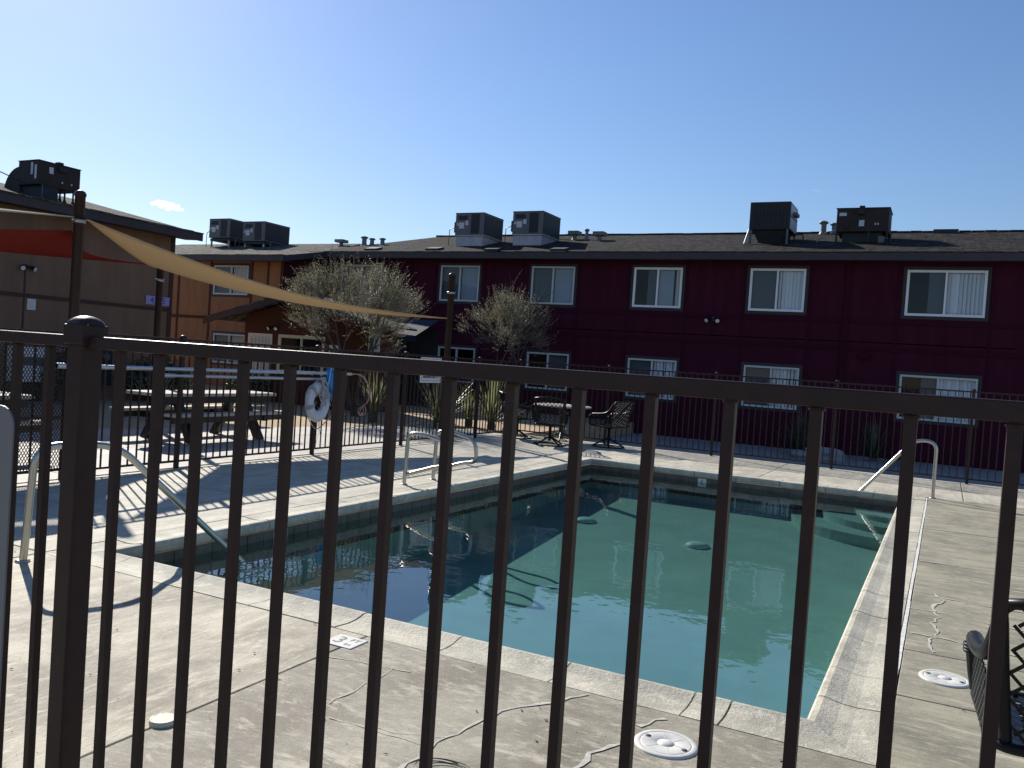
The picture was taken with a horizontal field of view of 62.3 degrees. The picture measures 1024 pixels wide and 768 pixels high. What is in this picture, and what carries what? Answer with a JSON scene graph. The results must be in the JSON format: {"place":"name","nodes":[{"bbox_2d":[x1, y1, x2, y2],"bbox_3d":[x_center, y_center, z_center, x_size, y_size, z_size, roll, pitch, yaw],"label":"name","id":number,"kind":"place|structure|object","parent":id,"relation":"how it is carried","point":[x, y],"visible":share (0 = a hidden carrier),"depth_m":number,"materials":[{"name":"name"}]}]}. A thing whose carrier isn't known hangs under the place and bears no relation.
{"place":"outdoors","nodes":[
{"label":"outdoors","id":0,"kind":"place"},
{"bbox_2d":[0,360,37,409],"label":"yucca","id":1,"kind":"object","parent":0,"point":[10,380],"visible":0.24,"depth_m":13.73,"materials":[{"name":"green plant"}]},
{"bbox_2d":[0,183,203,399],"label":"apartment building","id":2,"kind":"structure","parent":0,"point":[113,296],"depth_m":20.44,"materials":[{"name":"brown paint"}]},
{"bbox_2d":[27,298,35,309],"bbox_3d":[-10.921,-1.810,19.231,0.020,0.250,0.200,5,2,27],"label":"sign","id":3,"kind":"object","parent":2,"relation":"attached to","point":[31,304],"depth_m":19.22,"materials":[{"name":"grey metal"}]},
{"bbox_2d":[0,159,81,203],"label":"air conditioner","id":4,"kind":"object","parent":2,"relation":"on","point":[40,178],"visible":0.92,"depth_m":19.92,"materials":[{"name":"brown paint"}]},
{"bbox_2d":[101,350,112,384],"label":"meter bank","id":5,"kind":"structure","parent":2,"relation":"attached to","point":[109,371],"depth_m":20.87,"materials":[{"name":"grey paint"}]},
{"bbox_2d":[145,295,169,305],"bbox_3d":[-9.323,-2.188,22.269,0.018,0.230,0.740,5,2,27],"label":"address plate","id":6,"kind":"object","parent":2,"relation":"attached to","point":[151,300],"visible":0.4,"depth_m":22.15,"materials":[{"name":"blue"}]},
{"bbox_2d":[17,426,502,483],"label":"patio","id":7,"kind":"structure","parent":0,"point":[22,478],"depth_m":13.36,"materials":[{"name":"grey concrete"}]},
{"bbox_2d":[0,391,40,432],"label":"picnic table","id":8,"kind":"object","parent":7,"relation":"on","point":[25,397],"visible":0.29,"depth_m":10.49,"materials":[{"name":"black metal"}]},
{"bbox_2d":[68,190,86,319],"bbox_3d":[-6.051,-0.844,11.682,0.176,3.654,0.176,5,2,27],"label":"shade post","id":9,"kind":"object","parent":7,"relation":"on","point":[78,221],"visible":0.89,"depth_m":11.61,"materials":[{"name":"brown metal"}]},
{"bbox_2d":[0,208,73,217],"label":"shade sail","id":10,"kind":"object","parent":9,"relation":"attached to","point":[16,211],"visible":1,"depth_m":11.10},
{"bbox_2d":[0,229,146,264],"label":"shade sail","id":11,"kind":"object","parent":9,"relation":"attached to","point":[54,243],"visible":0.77,"depth_m":11.63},
{"bbox_2d":[109,390,281,443],"bbox_3d":[-5.081,0.509,14.005,1.480,0.765,2.500,5,2,27],"label":"picnic table","id":12,"kind":"object","parent":7,"relation":"on","point":[134,409],"visible":0.48,"depth_m":13.64,"materials":[{"name":"black metal"}]},
{"bbox_2d":[439,273,455,429],"bbox_3d":[-1.378,-0.614,17.971,0.176,3.494,0.176,5,2,27],"label":"shade post","id":13,"kind":"object","parent":7,"relation":"on","point":[449,315],"visible":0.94,"depth_m":17.90,"materials":[{"name":"brown metal"}]},
{"bbox_2d":[86,219,446,318],"bbox_3d":[-4.520,-1.889,15.475,2.232,0.810,7.682,5,2,37],"label":"shade sail","id":14,"kind":"object","parent":13,"relation":"attached to","point":[151,255],"visible":1,"depth_m":13.78,"materials":[{"name":"beige fabric"}]},
{"bbox_2d":[20,385,636,439],"bbox_3d":[-10.303,0.708,17.916,17.500,0.500,28.500,5,2,27],"label":"planting bed","id":15,"kind":"object","parent":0,"point":[107,417],"visible":0.12,"depth_m":20.80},
{"bbox_2d":[6,346,64,399],"bbox_3d":[-10.792,-0.233,19.241,0.450,1.200,1.200,5,2,27],"label":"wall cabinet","id":16,"kind":"object","parent":15,"relation":"on","point":[32,355],"depth_m":18.92,"materials":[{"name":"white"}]},
{"bbox_2d":[35,347,63,389],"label":"bush","id":17,"kind":"object","parent":15,"relation":"on","point":[55,372],"visible":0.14,"depth_m":19.06,"materials":[{"name":"green plant"}]},
{"bbox_2d":[126,365,183,405],"bbox_3d":[-7.091,0.130,16.962,1.306,1.234,1.617,5,2,27],"label":"yucca","id":18,"kind":"object","parent":15,"relation":"on","point":[150,384],"visible":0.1,"depth_m":16.83,"materials":[{"name":"green plant"}]},
{"bbox_2d":[149,268,164,405],"bbox_3d":[-6.408,-0.716,15.246,0.156,3.164,0.156,5,2,27],"label":"shade post","id":19,"kind":"object","parent":15,"relation":"on","point":[159,280],"visible":0.34,"depth_m":15.18,"materials":[{"name":"brown metal"}]},
{"bbox_2d":[125,354,192,389],"bbox_3d":[-8.889,-0.144,21.403,1.790,1.266,1.750,5,2,27],"label":"bush","id":20,"kind":"object","parent":15,"relation":"on","point":[136,373],"visible":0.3,"depth_m":21.06,"materials":[{"name":"green plant"}]},
{"bbox_2d":[225,373,270,392],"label":"bush","id":21,"kind":"object","parent":15,"relation":"on","point":[253,385],"visible":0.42,"depth_m":23.88,"materials":[{"name":"green plant"}]},
{"bbox_2d":[203,294,416,411],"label":"leasing office","id":22,"kind":"structure","parent":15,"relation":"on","point":[266,320],"depth_m":23.97,"materials":[{"name":"brown wood"}]},
{"bbox_2d":[248,333,272,388],"bbox_3d":[-7.344,-0.506,24.567,0.920,1.930,0.060,5,2,27],"label":"door","id":23,"kind":"structure","parent":22,"relation":"in","point":[257,338],"depth_m":24.54,"materials":[{"name":"white plastic"}]},
{"bbox_2d":[276,334,324,375],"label":"window","id":24,"kind":"structure","parent":22,"relation":"in","point":[280,336],"depth_m":23.85,"materials":[{"name":"beige plastic"}]},
{"bbox_2d":[368,338,379,351],"bbox_3d":[-3.684,-1.045,22.609,0.360,0.400,0.035,5,2,27],"label":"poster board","id":25,"kind":"object","parent":22,"relation":"attached to","point":[378,347],"visible":0.23,"depth_m":22.56,"materials":[{"name":"grey"}]},
{"bbox_2d":[329,345,337,409],"bbox_3d":[-4.776,-0.175,22.552,0.320,1.720,0.060,5,2,27],"label":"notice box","id":26,"kind":"object","parent":15,"relation":"on","point":[330,346],"visible":0.25,"depth_m":22.55,"materials":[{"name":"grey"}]},
{"bbox_2d":[273,245,430,416],"bbox_3d":[-3.952,-1.263,21.220,3.714,4.254,3.493,5,2,27],"label":"olive tree","id":27,"kind":"object","parent":15,"relation":"on","point":[386,302],"visible":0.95,"depth_m":21.04,"materials":[{"name":"green plant"}]},
{"bbox_2d":[350,371,386,422],"bbox_3d":[-3.124,0.230,19.677,1.557,1.427,1.709,3,2,-25],"label":"yucca","id":28,"kind":"object","parent":15,"relation":"on","point":[375,405],"visible":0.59,"depth_m":19.54,"materials":[{"name":"green plant"}]},
{"bbox_2d":[396,330,437,406],"bbox_3d":[-3.210,-0.369,27.140,1.685,2.761,0.117,5,2,27],"label":"entry screen","id":29,"kind":"object","parent":15,"relation":"on","point":[425,345],"visible":0.14,"depth_m":26.93,"materials":[{"name":"black"}]},
{"bbox_2d":[396,340,406,355],"bbox_3d":[-3.828,-1.208,27.356,0.994,0.573,0.030,5,2,27],"label":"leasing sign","id":30,"kind":"object","parent":29,"relation":"attached to","point":[402,343],"visible":0.23,"depth_m":27.20,"materials":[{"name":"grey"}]},
{"bbox_2d":[393,318,438,341],"bbox_3d":[-3.439,-1.706,26.559,1.873,0.749,1.292,5,2,27],"label":"awning","id":31,"kind":"object","parent":29,"relation":"attached to","point":[419,325],"visible":0.46,"depth_m":26.26,"materials":[{"name":"grey"}]},
{"bbox_2d":[405,377,494,431],"bbox_3d":[-1.685,0.248,18.886,2.564,1.836,2.576,5,2,27],"label":"yucca","id":32,"kind":"object","parent":15,"relation":"on","point":[436,403],"visible":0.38,"depth_m":19.07,"materials":[{"name":"green plant"}]},
{"bbox_2d":[455,383,496,426],"bbox_3d":[-0.960,0.525,20.215,1.665,1.101,1.220,3,2,-21],"label":"yucca","id":33,"kind":"object","parent":15,"relation":"on","point":[468,409],"visible":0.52,"depth_m":20.20,"materials":[{"name":"green plant"}]},
{"bbox_2d":[465,381,525,429],"bbox_3d":[-0.380,0.323,19.751,2.066,1.606,2.327,5,2,27],"label":"yucca","id":34,"kind":"object","parent":15,"relation":"on","point":[491,404],"visible":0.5,"depth_m":19.64,"materials":[{"name":"green plant"}]},
{"bbox_2d":[457,274,557,412],"bbox_3d":[-0.008,-1.271,25.310,2.792,4.578,2.911,3,2,-41],"label":"olive tree","id":35,"kind":"object","parent":15,"relation":"on","point":[503,310],"visible":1,"depth_m":25.09,"materials":[{"name":"green plant"}]},
{"bbox_2d":[2,434,1023,767],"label":"pool deck","id":36,"kind":"structure","parent":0,"point":[954,570],"depth_m":4.32,"materials":[{"name":"grey concrete"}]},
{"bbox_2d":[0,328,66,479],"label":"gate","id":37,"kind":"structure","parent":36,"relation":"on","point":[31,417],"depth_m":8.82,"materials":[{"name":"black metal"}]},
{"bbox_2d":[14,441,244,562],"bbox_3d":[-2.707,1.019,6.392,1.825,1.184,0.099,3,2,-41],"label":"handrail","id":38,"kind":"object","parent":36,"relation":"on","point":[142,469],"visible":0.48,"depth_m":5.88,"materials":[{"name":"silver metal"}]},
{"bbox_2d":[148,713,173,728],"bbox_3d":[-1.457,1.413,3.533,0.112,0.040,0.112,5,2,27],"label":"deck drain","id":39,"kind":"object","parent":36,"relation":"on","point":[162,720],"visible":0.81,"depth_m":3.51,"materials":[{"name":"beige plastic"}]},
{"bbox_2d":[96,333,519,469],"bbox_3d":[-2.334,0.249,13.982,0.062,1.654,10.748,5,2,27],"label":"picket fence","id":40,"kind":"object","parent":36,"relation":"on","point":[175,461],"visible":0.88,"depth_m":12.37,"materials":[{"name":"black metal"}]},
{"bbox_2d":[56,363,327,374],"bbox_3d":[-3.785,-0.177,10.914,0.065,0.062,4.470,5,2,27],"label":"pool pole","id":41,"kind":"object","parent":40,"relation":"attached to","point":[60,365],"visible":0.55,"depth_m":10.52,"materials":[{"name":"silver metal"}]},
{"bbox_2d":[165,373,326,379],"bbox_3d":[-3.521,-0.091,11.452,0.051,0.052,3.130,5,2,27],"label":"pool pole","id":42,"kind":"object","parent":40,"relation":"attached to","point":[168,375],"visible":0.56,"depth_m":11.05,"materials":[{"name":"silver metal"}]},
{"bbox_2d":[304,377,330,448],"bbox_3d":[-2.910,0.430,12.668,0.154,1.086,0.622,5,2,27],"label":"life ring","id":43,"kind":"object","parent":40,"relation":"hanging from","point":[316,389],"visible":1,"depth_m":12.61,"materials":[{"name":"plastic"}]},
{"bbox_2d":[325,368,333,401],"bbox_3d":[-2.736,0.017,12.927,0.104,0.630,0.287,5,2,27],"label":"skimmer net","id":44,"kind":"object","parent":40,"relation":"hanging from","point":[329,376],"visible":0.34,"depth_m":12.84,"materials":[{"name":"blue"}]},
{"bbox_2d":[347,373,370,415],"bbox_3d":[-2.551,0.169,13.390,0.078,0.692,1.108,5,2,27],"label":"rescue hook","id":45,"kind":"object","parent":40,"relation":"attached to","point":[362,406],"visible":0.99,"depth_m":13.70,"materials":[{"name":"silver metal"}]},
{"bbox_2d":[420,357,441,382],"bbox_3d":[-1.479,-0.251,15.453,0.010,0.460,0.690,5,2,27],"label":"fence sign","id":46,"kind":"object","parent":40,"relation":"attached to","point":[429,379],"visible":0.4,"depth_m":15.43,"materials":[{"name":"grey plastic"}]},
{"bbox_2d":[330,634,367,649],"bbox_3d":[-0.916,1.426,4.655,0.190,0.027,0.160,5,2,27],"label":"depth marker","id":47,"kind":"object","parent":36,"relation":"on","point":[345,641],"visible":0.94,"depth_m":4.65,"materials":[{"name":"white tile"}]},
{"bbox_2d":[400,432,439,484],"bbox_3d":[-1.044,0.952,10.281,0.689,0.721,0.090,5,2,27],"label":"grab rail","id":48,"kind":"object","parent":36,"relation":"on","point":[405,472],"visible":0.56,"depth_m":10.36,"materials":[{"name":"silver metal"}]},
{"bbox_2d":[415,758,470,767],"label":"cable","id":49,"kind":"object","parent":36,"relation":"on","point":[455,762],"visible":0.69,"depth_m":3.33,"materials":[{"name":"black metal"}]},
{"bbox_2d":[429,430,477,479],"bbox_3d":[-0.743,0.957,10.868,0.689,0.721,0.090,5,2,27],"label":"grab rail","id":50,"kind":"object","parent":36,"relation":"on","point":[474,443],"visible":0.82,"depth_m":10.82,"materials":[{"name":"silver metal"}]},
{"bbox_2d":[46,456,925,765],"bbox_3d":[1.394,1.488,9.375,5.550,0.102,10.180,5,2,27],"label":"pool coping","id":51,"kind":"object","parent":36,"relation":"on","point":[842,720],"visible":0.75,"depth_m":5.03,"materials":[{"name":"concrete"}]},
{"bbox_2d":[0,316,1023,767],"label":"picket fence","id":52,"kind":"object","parent":36,"relation":"on","point":[86,340],"visible":1,"depth_m":1.43,"materials":[{"name":"black metal"}]},
{"bbox_2d":[0,405,14,697],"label":"sign plate","id":53,"kind":"object","parent":52,"relation":"attached to","point":[7,427],"visible":1,"depth_m":1.84,"materials":[{"name":"grey"}]},
{"bbox_2d":[499,390,534,438],"bbox_3d":[0.068,0.648,17.953,0.773,0.980,0.682,4,2,-11],"label":"patio chair","id":54,"kind":"object","parent":36,"relation":"on","point":[522,407],"visible":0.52,"depth_m":17.71,"materials":[{"name":"black metal"}]},
{"bbox_2d":[138,464,896,562],"bbox_3d":[1.357,2.044,9.390,4.950,1.012,9.580,5,2,27],"label":"pool basin","id":55,"kind":"object","parent":36,"relation":"in","point":[167,556],"visible":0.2,"depth_m":10.81,"materials":[{"name":"tile"}]},
{"bbox_2d":[161,469,895,718],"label":"water","id":56,"kind":"structure","parent":55,"relation":"in","point":[759,596],"depth_m":7.17,"materials":[{"name":"teal liquid"}]},
{"bbox_2d":[698,478,706,482],"bbox_3d":[3.109,1.619,13.846,0.140,0.140,0.009,5,2,27],"label":"depth marker","id":57,"kind":"object","parent":55,"relation":"attached to","point":[700,480],"visible":0.48,"depth_m":13.84,"materials":[{"name":"white tile"}]},
{"bbox_2d":[533,397,568,446],"bbox_3d":[0.761,0.727,16.753,0.682,0.980,0.773,4,2,9],"label":"patio chair","id":58,"kind":"object","parent":36,"relation":"on","point":[550,425],"visible":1,"depth_m":16.54,"materials":[{"name":"black metal"}]},
{"bbox_2d":[534,403,591,441],"bbox_3d":[1.058,0.826,18.048,1.240,0.754,1.240,5,2,27],"label":"round table","id":59,"kind":"object","parent":36,"relation":"on","point":[561,433],"visible":0.66,"depth_m":18.00,"materials":[{"name":"black metal"}]},
{"bbox_2d":[588,401,634,448],"bbox_3d":[2.026,0.801,17.191,0.682,0.980,0.773,3,2,-42],"label":"patio chair","id":60,"kind":"object","parent":36,"relation":"on","point":[608,425],"visible":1,"depth_m":17.07,"materials":[{"name":"black metal"}]},
{"bbox_2d":[634,729,697,759],"bbox_3d":[0.661,1.557,3.643,0.274,0.031,0.274,4,2,4],"label":"skimmer cover","id":61,"kind":"object","parent":36,"relation":"on","point":[664,744],"visible":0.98,"depth_m":3.62,"materials":[{"name":"white plastic"}]},
{"bbox_2d":[518,359,1023,485],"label":"picket fence","id":62,"kind":"object","parent":36,"relation":"on","point":[973,392],"visible":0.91,"depth_m":16.22,"materials":[{"name":"black metal"}]},
{"bbox_2d":[854,439,937,498],"bbox_3d":[5.707,1.377,12.786,1.298,1.182,0.100,5,2,24],"label":"handrail","id":63,"kind":"object","parent":36,"relation":"on","point":[883,469],"visible":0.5,"depth_m":12.56,"materials":[{"name":"silver metal"}]},
{"bbox_2d":[918,669,968,688],"bbox_3d":[2.407,1.647,4.709,0.264,0.031,0.264,4,2,4],"label":"skimmer cover","id":64,"kind":"object","parent":36,"relation":"on","point":[944,678],"visible":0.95,"depth_m":4.69,"materials":[{"name":"white plastic"}]},
{"bbox_2d":[963,598,1023,757],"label":"patio chair","id":65,"kind":"object","parent":36,"relation":"on","point":[1010,738],"visible":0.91,"depth_m":2.85,"materials":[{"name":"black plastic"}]},
{"bbox_2d":[583,433,1023,489],"bbox_3d":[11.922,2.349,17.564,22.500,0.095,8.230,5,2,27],"label":"walkway","id":66,"kind":"structure","parent":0,"point":[960,472],"depth_m":21.35,"materials":[{"name":"grey concrete"}]},
{"bbox_2d":[169,244,360,386],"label":"apartment wing","id":67,"kind":"structure","parent":66,"relation":"on","point":[194,302],"depth_m":31.36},
{"bbox_2d":[206,218,244,246],"bbox_3d":[-12.063,-6.249,36.241,1.784,1.392,1.488,5,2,27],"label":"air conditioner","id":68,"kind":"object","parent":67,"relation":"on","point":[229,231],"visible":0.73,"depth_m":35.58,"materials":[{"name":"grey paint"}]},
{"bbox_2d":[210,331,244,365],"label":"window","id":69,"kind":"structure","parent":67,"relation":"in","point":[220,335],"depth_m":31.10,"materials":[{"name":"grey"}]},
{"bbox_2d":[211,263,250,297],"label":"window","id":70,"kind":"structure","parent":67,"relation":"in","point":[243,270],"depth_m":31.03,"materials":[{"name":"grey"}]},
{"bbox_2d":[239,221,290,246],"bbox_3d":[-10.286,-5.919,35.131,1.784,1.392,1.488,5,2,27],"label":"air conditioner","id":71,"kind":"object","parent":67,"relation":"on","point":[262,233],"visible":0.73,"depth_m":34.54,"materials":[{"name":"grey paint"}]},
{"bbox_2d":[312,221,1023,472],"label":"apartment building","id":72,"kind":"structure","parent":66,"relation":"on","point":[939,309],"depth_m":24.66,"materials":[{"name":"red paint"}]},
{"bbox_2d":[338,262,384,300],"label":"window","id":73,"kind":"structure","parent":72,"relation":"in","point":[356,264],"depth_m":31.02,"materials":[{"name":"grey"}]},
{"bbox_2d":[436,344,477,385],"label":"window","id":74,"kind":"structure","parent":72,"relation":"in","point":[475,348],"depth_m":28.99,"materials":[{"name":"grey glass"}]},
{"bbox_2d":[437,263,482,304],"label":"window","id":75,"kind":"structure","parent":72,"relation":"in","point":[471,274],"depth_m":29.09,"materials":[{"name":"grey glass"}]},
{"bbox_2d":[448,212,502,245],"bbox_3d":[-1.296,-5.497,31.006,1.784,1.276,1.488,5,2,27],"label":"air conditioner","id":76,"kind":"object","parent":72,"relation":"on","point":[478,229],"visible":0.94,"depth_m":30.38,"materials":[{"name":"grey paint"}]},
{"bbox_2d":[504,211,560,244],"bbox_3d":[0.769,-5.374,30.117,1.784,1.276,1.488,5,2,27],"label":"air conditioner","id":77,"kind":"object","parent":72,"relation":"on","point":[535,227],"visible":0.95,"depth_m":29.48,"materials":[{"name":"grey paint"}]},
{"bbox_2d":[522,349,571,393],"bbox_3d":[1.147,-0.418,27.581,1.673,1.363,0.121,5,2,27],"label":"window","id":78,"kind":"structure","parent":72,"relation":"in","point":[563,357],"depth_m":27.49,"materials":[{"name":"grey"}]},
{"bbox_2d":[528,264,577,307],"bbox_3d":[1.335,-3.201,27.521,1.708,1.398,0.144,5,2,27],"label":"window","id":79,"kind":"structure","parent":72,"relation":"in","point":[565,288],"depth_m":27.52,"materials":[{"name":"grey glass"}]},
{"bbox_2d":[624,355,679,402],"bbox_3d":[4.282,-0.165,25.996,1.720,1.363,0.161,5,2,27],"label":"window","id":80,"kind":"structure","parent":72,"relation":"in","point":[646,362],"depth_m":25.99,"materials":[{"name":"grey glass"}]},
{"bbox_2d":[629,264,685,310],"bbox_3d":[4.461,-2.948,25.918,1.708,1.398,0.144,5,2,27],"label":"window","id":81,"kind":"structure","parent":72,"relation":"in","point":[665,286],"depth_m":25.88,"materials":[{"name":"white"}]},
{"bbox_2d":[738,362,802,412],"bbox_3d":[7.438,0.091,24.376,1.720,1.363,0.160,5,2,27],"label":"window","id":82,"kind":"structure","parent":72,"relation":"in","point":[761,369],"depth_m":24.37,"materials":[{"name":"grey"}]},
{"bbox_2d":[743,201,803,243],"bbox_3d":[8.256,-4.879,26.363,1.674,1.369,1.547,5,2,27],"label":"air conditioner","id":83,"kind":"object","parent":72,"relation":"on","point":[772,222],"visible":0.93,"depth_m":25.98,"materials":[{"name":"grey paint"}]},
{"bbox_2d":[745,265,809,314],"bbox_3d":[7.615,-2.693,24.307,1.720,1.398,0.159,5,2,27],"label":"window","id":84,"kind":"structure","parent":72,"relation":"in","point":[764,293],"depth_m":24.31,"materials":[{"name":"white"}]},
{"bbox_2d":[816,206,892,242],"bbox_3d":[10.326,-4.679,25.590,2.189,1.252,1.310,5,2,27],"label":"air conditioner","id":85,"kind":"object","parent":72,"relation":"on","point":[866,224],"visible":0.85,"depth_m":25.01,"materials":[{"name":"brown paint"}]},
{"bbox_2d":[893,371,981,427],"bbox_3d":[11.249,0.400,22.421,2.024,1.363,0.161,5,2,27],"label":"window","id":86,"kind":"structure","parent":72,"relation":"in","point":[928,380],"depth_m":22.34,"materials":[{"name":"grey glass"}]},
{"bbox_2d":[900,267,992,321],"bbox_3d":[11.444,-2.383,22.343,2.065,1.398,0.160,5,2,27],"label":"window","id":87,"kind":"structure","parent":72,"relation":"in","point":[939,288],"depth_m":22.28,"materials":[{"name":"white"}]},
{"bbox_2d":[789,449,805,458],"bbox_3d":[7.349,1.822,21.430,0.659,0.303,0.472,5,2,27],"label":"rock","id":88,"kind":"object","parent":66,"relation":"on","point":[799,454],"visible":0.48,"depth_m":21.30,"materials":[{"name":"grey stone"}]},
{"bbox_2d":[774,410,826,449],"bbox_3d":[7.570,1.221,22.631,1.929,1.413,1.675,5,2,27],"label":"yucca","id":89,"kind":"object","parent":66,"relation":"on","point":[800,440],"visible":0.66,"depth_m":22.48,"materials":[{"name":"green plant"}]},
{"bbox_2d":[846,417,896,461],"bbox_3d":[9.319,1.404,22.042,1.832,1.330,1.667,5,2,27],"label":"yucca","id":90,"kind":"object","parent":66,"relation":"on","point":[874,449],"visible":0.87,"depth_m":21.86,"materials":[{"name":"green plant"}]},
{"bbox_2d":[805,447,844,462],"bbox_3d":[7.886,1.812,21.372,0.976,0.458,0.508,5,2,27],"label":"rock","id":91,"kind":"object","parent":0,"point":[826,455],"visible":0.38,"depth_m":21.13,"materials":[{"name":"grey stone"}]}
]}

